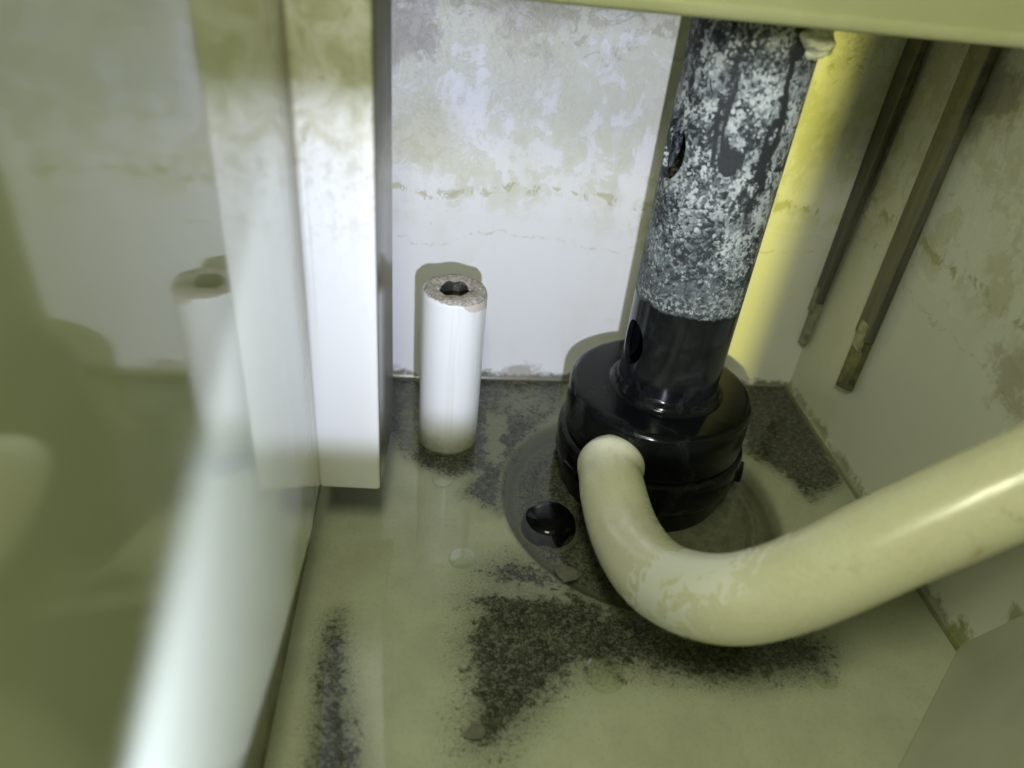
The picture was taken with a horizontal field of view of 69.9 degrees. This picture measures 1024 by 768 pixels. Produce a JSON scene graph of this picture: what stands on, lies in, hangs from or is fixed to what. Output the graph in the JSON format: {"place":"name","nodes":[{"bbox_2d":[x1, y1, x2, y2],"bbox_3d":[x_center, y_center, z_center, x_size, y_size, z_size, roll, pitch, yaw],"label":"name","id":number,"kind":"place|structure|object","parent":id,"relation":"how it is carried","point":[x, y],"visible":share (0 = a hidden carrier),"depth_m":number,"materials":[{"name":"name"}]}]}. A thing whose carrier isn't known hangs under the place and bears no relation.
{"place":"outdoors","nodes":[
{"label":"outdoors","id":0,"kind":"place"},
{"bbox_2d":[264,380,955,767],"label":"floor","id":1,"kind":"structure","parent":0,"point":[442,606],"depth_m":0.41,"materials":[{"name":"beige concrete"}]},
{"bbox_2d":[418,274,486,454],"bbox_3d":[-0.043,-0.012,0.516,0.045,0.126,0.045,3,35,-4],"label":"stub pipe","id":2,"kind":"object","parent":1,"relation":"on","point":[453,312],"visible":1,"depth_m":0.49,"materials":[{"name":"white plastic"}]},
{"bbox_2d":[518,501,579,553],"bbox_3d":[0.025,0.092,0.490,0.043,0.017,0.043,3,35,-4],"label":"round plug","id":3,"kind":"object","parent":1,"relation":"on","point":[554,526],"visible":1,"depth_m":0.48,"materials":[{"name":"black plastic"}]},
{"bbox_2d":[242,0,1023,767],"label":"tank","id":4,"kind":"object","parent":1,"relation":"on","point":[528,140],"visible":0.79,"depth_m":0.49,"materials":[{"name":"plastic"}]},
{"bbox_2d":[0,0,319,767],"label":"divider panel","id":5,"kind":"object","parent":4,"relation":"attached to","point":[159,474],"visible":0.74,"depth_m":0.14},
{"bbox_2d":[282,0,392,488],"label":"square post","id":6,"kind":"object","parent":5,"relation":"attached to","point":[339,59],"visible":1,"depth_m":0.33,"materials":[{"name":"plastic"}]},
{"bbox_2d":[799,29,835,60],"bbox_3d":[0.145,-0.170,0.360,0.027,0.018,0.027,3,35,-4],"label":"sealant blob","id":7,"kind":"object","parent":4,"relation":"attached to","point":[819,44],"visible":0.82,"depth_m":0.35,"materials":[{"name":"beige plastic"}]},
{"bbox_2d":[798,38,929,344],"bbox_3d":[0.257,-0.150,0.535,0.007,0.298,0.029,3,35,-4],"label":"gauge strip","id":8,"kind":"object","parent":4,"relation":"attached to","point":[908,65],"visible":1,"depth_m":0.53,"materials":[{"name":"brown plastic"}]},
{"bbox_2d":[808,286,819,312],"bbox_3d":[0.248,-0.070,0.597,0.007,0.022,0.011,3,35,-4],"label":"clear window","id":9,"kind":"structure","parent":8,"relation":"in","point":[812,303],"depth_m":0.59,"materials":[{"name":"plastic"}]},
{"bbox_2d":[836,44,1000,390],"bbox_3d":[0.264,-0.119,0.474,0.007,0.302,0.023,3,35,-4],"label":"gauge strip","id":10,"kind":"object","parent":4,"relation":"attached to","point":[973,74],"visible":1,"depth_m":0.47,"materials":[{"name":"plastic"}]},
{"bbox_2d":[852,319,868,352],"bbox_3d":[0.255,-0.035,0.531,0.007,0.022,0.012,3,35,-4],"label":"clear window","id":11,"kind":"structure","parent":10,"relation":"in","point":[858,342],"depth_m":0.53,"materials":[{"name":"plastic"}]},
{"label":"water","id":12,"kind":"structure","parent":4,"relation":"in","visible":0},
{"bbox_2d":[463,722,485,739],"bbox_3d":[-0.018,0.172,0.362,0.011,0.001,0.009,4,35,-4],"label":"lime flake","id":13,"kind":"object","parent":12,"relation":"on","point":[475,731],"visible":1,"depth_m":0.36,"materials":[{"name":"beige stone"}]},
{"bbox_2d":[554,565,576,582],"bbox_3d":[0.034,0.116,0.450,0.013,0.001,0.012,-10,38,-22],"label":"lime flake","id":14,"kind":"object","parent":12,"relation":"on","point":[564,573],"visible":1,"depth_m":0.45,"materials":[{"name":"beige stone"}]},
{"bbox_2d":[597,616,605,622],"bbox_3d":[0.052,0.137,0.424,0.005,0.001,0.004,3,30,-4],"label":"lime flake","id":15,"kind":"object","parent":12,"relation":"on","point":[601,619],"visible":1,"depth_m":0.42,"materials":[{"name":"beige stone"}]},
{"bbox_2d":[556,339,751,531],"bbox_3d":[0.099,0.034,0.527,0.133,0.082,0.138,3,35,-4],"label":"strainer housing","id":16,"kind":"object","parent":1,"relation":"on","point":[694,468],"visible":0.69,"depth_m":0.48,"materials":[{"name":"black plastic"}]},
{"bbox_2d":[609,17,816,418],"bbox_3d":[0.119,-0.125,0.416,0.078,0.320,0.078,3,35,-4],"label":"overflow pipe","id":17,"kind":"object","parent":16,"relation":"attached to","point":[741,94],"visible":0.98,"depth_m":0.41,"materials":[{"name":"black plastic"}]},
{"bbox_2d":[577,421,1023,645],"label":"curved hose","id":18,"kind":"object","parent":16,"relation":"attached to","point":[948,515],"visible":1,"depth_m":0.30,"materials":[{"name":"beige plastic"}]}
]}

